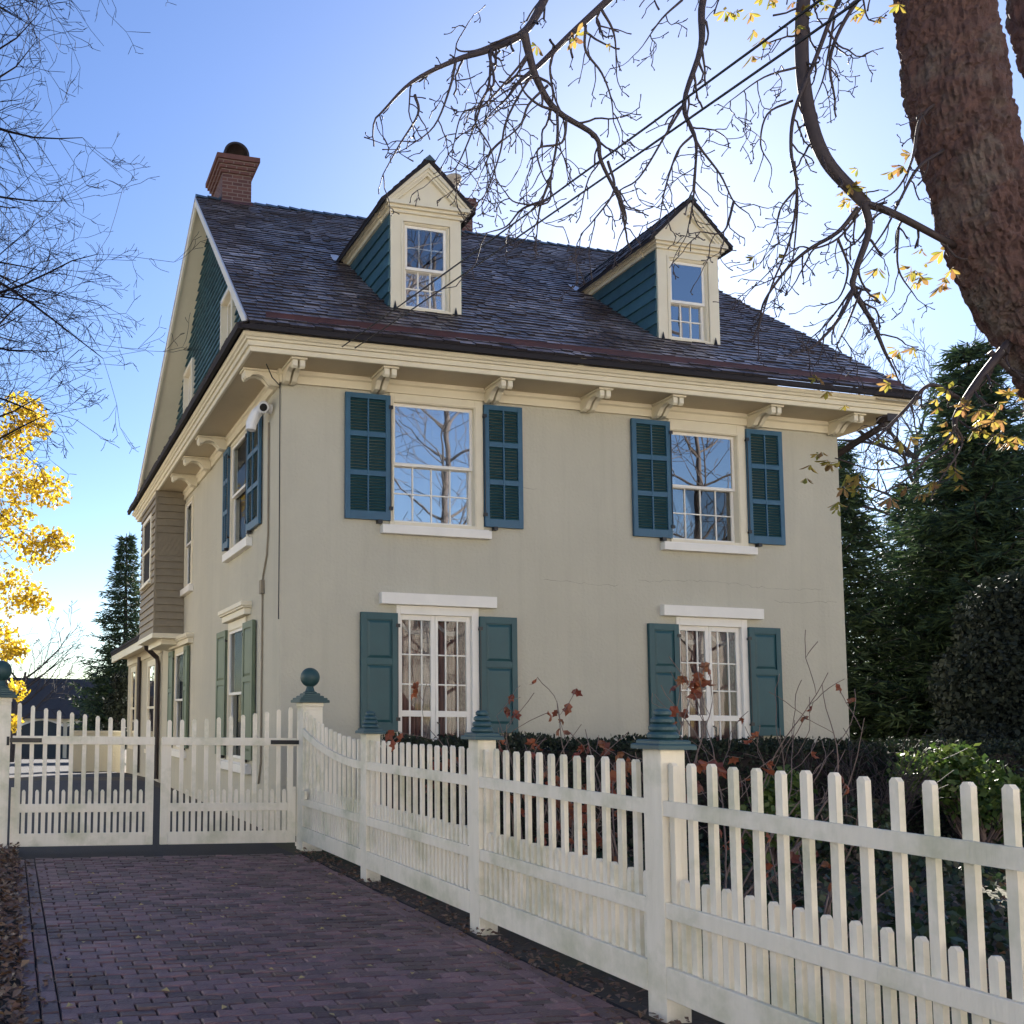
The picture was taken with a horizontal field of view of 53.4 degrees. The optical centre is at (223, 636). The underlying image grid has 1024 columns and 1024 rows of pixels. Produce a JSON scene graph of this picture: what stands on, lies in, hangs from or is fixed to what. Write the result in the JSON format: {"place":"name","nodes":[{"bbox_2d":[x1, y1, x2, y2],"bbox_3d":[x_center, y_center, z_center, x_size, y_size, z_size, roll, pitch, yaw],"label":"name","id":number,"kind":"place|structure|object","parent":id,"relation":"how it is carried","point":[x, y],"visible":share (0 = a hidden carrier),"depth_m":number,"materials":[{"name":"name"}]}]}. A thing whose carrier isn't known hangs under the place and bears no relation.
{"place":"outdoors","nodes":[
{"label":"outdoors","id":0,"kind":"place"},
{"bbox_2d":[0,853,656,1023],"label":"brick driveway","id":1,"kind":"structure","parent":0,"point":[177,955],"depth_m":6.22,"materials":[{"name":"brick"}]},
{"bbox_2d":[9,749,1011,1023],"bbox_3d":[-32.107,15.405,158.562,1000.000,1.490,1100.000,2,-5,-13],"label":"ground","id":2,"kind":"structure","parent":0,"point":[547,957],"depth_m":7.57,"materials":[{"name":"soil"}]},
{"bbox_2d":[0,660,17,852],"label":"gate post","id":3,"kind":"object","parent":2,"relation":"on","point":[7,694],"visible":0.97,"depth_m":10.83,"materials":[{"name":"paint"}]},
{"bbox_2d":[7,703,154,846],"bbox_3d":[-1.658,1.601,11.022,1.713,1.636,0.083,2,-5,-13],"label":"gate leaf","id":4,"kind":"object","parent":3,"relation":"attached to","point":[75,838],"visible":0.98,"depth_m":11.02,"materials":[{"name":"white wood"}]},
{"bbox_2d":[0,391,74,732],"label":"yellow tree","id":5,"kind":"object","parent":2,"relation":"on","point":[9,651],"visible":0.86,"depth_m":25.94,"materials":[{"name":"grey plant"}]},
{"bbox_2d":[0,601,93,761],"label":"bare tree","id":6,"kind":"object","parent":2,"relation":"on","point":[12,746],"visible":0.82,"depth_m":45.47,"materials":[{"name":"brown plant"}]},
{"bbox_2d":[6,677,103,757],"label":"garage","id":7,"kind":"structure","parent":2,"relation":"on","point":[56,704],"depth_m":59.72,"materials":[{"name":"grey"}]},
{"bbox_2d":[21,719,62,757],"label":"garage door","id":8,"kind":"structure","parent":7,"relation":"in","point":[39,723],"depth_m":59.05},
{"bbox_2d":[66,720,100,757],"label":"garage door","id":9,"kind":"structure","parent":7,"relation":"in","point":[68,726],"depth_m":59.44,"materials":[{"name":"white wood"}]},
{"bbox_2d":[73,730,120,771],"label":"garden wall","id":10,"kind":"structure","parent":2,"relation":"on","point":[90,756],"depth_m":29.71,"materials":[{"name":"paint"}]},
{"bbox_2d":[65,532,140,734],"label":"spruce tree","id":11,"kind":"object","parent":2,"relation":"on","point":[90,706],"visible":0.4,"depth_m":46.08,"materials":[{"name":"green plant"}]},
{"bbox_2d":[0,0,207,572],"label":"bare tree","id":12,"kind":"object","parent":2,"relation":"on","point":[7,288],"visible":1,"depth_m":16.41,"materials":[{"name":"brown plant"}]},
{"bbox_2d":[100,669,127,749],"bbox_3d":[-3.519,2.799,31.604,1.449,3.466,1.399,2,-5,-13],"label":"evergreen bush","id":13,"kind":"object","parent":2,"relation":"on","point":[116,707],"visible":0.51,"depth_m":31.45,"materials":[{"name":"green plant"}]},
{"bbox_2d":[0,758,293,861],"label":"asphalt drive","id":14,"kind":"structure","parent":2,"relation":"on","point":[155,849],"depth_m":13.58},
{"bbox_2d":[291,668,329,850],"bbox_3d":[1.048,1.490,11.575,0.380,2.225,0.380,2,-5,-13],"label":"gate post","id":15,"kind":"object","parent":2,"relation":"on","point":[310,700],"visible":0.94,"depth_m":11.51,"materials":[{"name":"paint"}]},
{"bbox_2d":[159,707,298,844],"bbox_3d":[0.106,1.659,11.414,1.733,1.636,0.083,2,-5,-13],"label":"gate leaf","id":16,"kind":"object","parent":15,"relation":"attached to","point":[230,836],"visible":0.99,"depth_m":11.40,"materials":[{"name":"white wood"}]},
{"bbox_2d":[0,835,1023,1023],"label":"leaf litter","id":17,"kind":"object","parent":2,"relation":"on","point":[14,988],"visible":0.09,"depth_m":6.61,"materials":[{"name":"brown plant"}]},
{"bbox_2d":[385,677,643,850],"bbox_3d":[2.677,1.316,8.057,1.882,1.928,1.932,-4,-7,43],"label":"hydrangea shrub","id":18,"kind":"object","parent":2,"relation":"on","point":[390,734],"visible":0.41,"depth_m":8.01,"materials":[{"name":"orange plant"}]},
{"bbox_2d":[110,142,919,835],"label":"house","id":19,"kind":"structure","parent":2,"relation":"on","point":[490,484],"depth_m":14.28,"materials":[{"name":"paint"}]},
{"bbox_2d":[138,490,185,650],"bbox_3d":[-1.448,-1.402,21.472,0.730,3.300,2.380,2,-5,-13],"label":"bay window","id":20,"kind":"structure","parent":19,"relation":"in","point":[161,620],"depth_m":20.41,"materials":[{"name":"beige wood"}]},
{"bbox_2d":[171,645,185,757],"bbox_3d":[-0.919,1.404,20.456,0.240,2.350,1.700,2,-5,-13],"label":"window","id":21,"kind":"structure","parent":19,"relation":"in","point":[178,663],"depth_m":20.98,"materials":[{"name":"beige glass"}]},
{"bbox_2d":[180,496,193,596],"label":"window","id":22,"kind":"structure","parent":19,"relation":"in","point":[189,506],"depth_m":20.26,"materials":[{"name":"beige glass"}]},
{"bbox_2d":[183,357,195,412],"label":"window","id":23,"kind":"structure","parent":19,"relation":"in","point":[188,376],"depth_m":20.78,"materials":[{"name":"beige glass"}]},
{"bbox_2d":[220,288,235,348],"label":"window","id":24,"kind":"structure","parent":19,"relation":"in","point":[227,305],"depth_m":17.15,"materials":[{"name":"beige glass"}]},
{"bbox_2d":[220,616,250,774],"bbox_3d":[0.228,0.946,15.363,0.240,2.430,2.000,2,-5,-13],"label":"window","id":25,"kind":"structure","parent":19,"relation":"in","point":[234,661],"depth_m":15.80,"materials":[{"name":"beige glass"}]},
{"bbox_2d":[222,427,251,562],"bbox_3d":[0.286,-2.332,15.584,0.240,2.000,1.700,2,-5,-13],"label":"window","id":26,"kind":"structure","parent":19,"relation":"in","point":[239,541],"depth_m":16.02,"materials":[{"name":"beige glass"}]},
{"bbox_2d":[380,393,491,539],"bbox_3d":[3.043,-2.451,13.715,1.680,2.055,0.240,2,-5,-13],"label":"window","id":27,"kind":"structure","parent":19,"relation":"in","point":[437,442],"depth_m":13.76,"materials":[{"name":"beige glass"}]},
{"bbox_2d":[396,605,478,747],"bbox_3d":[3.019,0.930,13.463,1.260,2.715,0.180,2,-5,-13],"label":"window","id":28,"kind":"structure","parent":19,"relation":"in","point":[439,646],"depth_m":13.52,"materials":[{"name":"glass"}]},
{"bbox_2d":[342,0,821,346],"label":"overhead wire","id":29,"kind":"object","parent":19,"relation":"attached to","point":[721,72],"visible":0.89,"depth_m":6.17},
{"bbox_2d":[355,0,860,347],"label":"overhead wire","id":30,"kind":"object","parent":19,"relation":"attached to","point":[741,82],"visible":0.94,"depth_m":5.96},
{"bbox_2d":[660,419,757,555],"bbox_3d":[7.443,-2.305,14.716,1.650,2.055,0.285,2,-5,-13],"label":"window","id":31,"kind":"structure","parent":19,"relation":"in","point":[710,515],"depth_m":14.75,"materials":[{"name":"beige glass"}]},
{"bbox_2d":[675,617,750,744],"bbox_3d":[7.424,1.074,14.442,1.250,2.715,0.180,2,-5,-13],"label":"window","id":32,"kind":"structure","parent":19,"relation":"in","point":[721,643],"depth_m":14.51,"materials":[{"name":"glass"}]},
{"bbox_2d":[524,657,778,862],"bbox_3d":[2.823,1.167,6.785,1.336,2.010,1.669,2,-5,-13],"label":"hydrangea shrub","id":33,"kind":"object","parent":2,"relation":"on","point":[698,682],"visible":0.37,"depth_m":6.55,"materials":[{"name":"orange plant"}]},
{"bbox_2d":[301,709,1023,1023],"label":"picket fence","id":34,"kind":"object","parent":2,"relation":"on","point":[636,924],"visible":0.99,"depth_m":5.04,"materials":[{"name":"paint"}]},
{"bbox_2d":[354,833,1023,1023],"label":"ground cover","id":35,"kind":"object","parent":2,"relation":"on","point":[954,935],"visible":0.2,"depth_m":7.99,"materials":[{"name":"green plant"}]},
{"bbox_2d":[364,0,1023,515],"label":"chestnut tree","id":36,"kind":"object","parent":2,"relation":"on","point":[956,90],"visible":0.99,"depth_m":6.25,"materials":[{"name":"brown plant"}]},
{"bbox_2d":[380,731,1023,849],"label":"hedge","id":37,"kind":"object","parent":2,"relation":"on","point":[1011,754],"visible":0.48,"depth_m":12.07,"materials":[{"name":"green plant"}]},
{"bbox_2d":[651,630,864,908],"bbox_3d":[4.815,1.153,8.248,1.563,2.348,1.877,2,-5,-13],"label":"hydrangea shrub","id":38,"kind":"object","parent":2,"relation":"on","point":[734,759],"visible":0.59,"depth_m":7.94,"materials":[{"name":"orange plant"}]},
{"bbox_2d":[740,764,821,877],"bbox_3d":[5.558,1.924,9.587,0.824,1.278,0.759,2,-5,-13],"label":"green shrub","id":39,"kind":"object","parent":2,"relation":"on","point":[769,799],"visible":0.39,"depth_m":9.54,"materials":[{"name":"green plant"}]},
{"bbox_2d":[728,783,912,975],"bbox_3d":[3.799,1.537,6.197,1.691,1.205,0.926,5,-7,-44],"label":"hydrangea shrub","id":40,"kind":"object","parent":2,"relation":"on","point":[794,858],"visible":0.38,"depth_m":6.21,"materials":[{"name":"orange plant"}]},
{"bbox_2d":[814,794,890,870],"bbox_3d":[6.995,2.192,10.520,1.244,0.902,0.879,2,-5,-13],"label":"green shrub","id":41,"kind":"object","parent":2,"relation":"on","point":[848,820],"visible":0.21,"depth_m":10.47,"materials":[{"name":"green plant"}]},
{"bbox_2d":[778,725,969,851],"bbox_3d":[7.654,1.830,11.310,1.969,1.593,2.364,-3,-6,37],"label":"twig shrub","id":42,"kind":"object","parent":2,"relation":"on","point":[906,787],"visible":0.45,"depth_m":11.10,"materials":[{"name":"brown plant"}]},
{"bbox_2d":[837,437,934,743],"bbox_3d":[15.694,-0.548,24.287,4.622,9.148,4.354,-2,-6,33],"label":"fir tree","id":43,"kind":"object","parent":2,"relation":"on","point":[859,657],"visible":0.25,"depth_m":23.47,"materials":[{"name":"green plant"}]},
{"bbox_2d":[854,480,929,733],"bbox_3d":[24.674,-0.366,33.937,6.553,10.824,6.096,3,-6,-29],"label":"fir tree","id":44,"kind":"object","parent":2,"relation":"on","point":[896,517],"visible":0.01,"depth_m":34.37,"materials":[{"name":"green plant"}]},
{"bbox_2d":[827,301,1023,577],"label":"bare tree","id":45,"kind":"object","parent":2,"relation":"on","point":[907,455],"visible":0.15,"depth_m":36.42,"materials":[{"name":"brown plant"}]},
{"bbox_2d":[849,337,1023,741],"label":"fir tree","id":46,"kind":"object","parent":2,"relation":"on","point":[962,550],"visible":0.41,"depth_m":22.94,"materials":[{"name":"green plant"}]},
{"bbox_2d":[883,740,1023,844],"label":"green shrub","id":47,"kind":"object","parent":2,"relation":"on","point":[990,814],"visible":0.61,"depth_m":11.69,"materials":[{"name":"green plant"}]},
{"bbox_2d":[925,566,1023,749],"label":"yew mound","id":48,"kind":"object","parent":2,"relation":"on","point":[982,697],"visible":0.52,"depth_m":15.66,"materials":[{"name":"green plant"}]},
{"bbox_2d":[1000,502,1023,575],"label":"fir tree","id":49,"kind":"object","parent":2,"relation":"on","point":[1019,543],"visible":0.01,"depth_m":19.13,"materials":[{"name":"green plant"}]},
{"bbox_2d":[0,0,1023,678],"label":"sky","id":50,"kind":"structure","parent":0,"point":[301,84],"materials":[{"name":"blue"}]}
]}

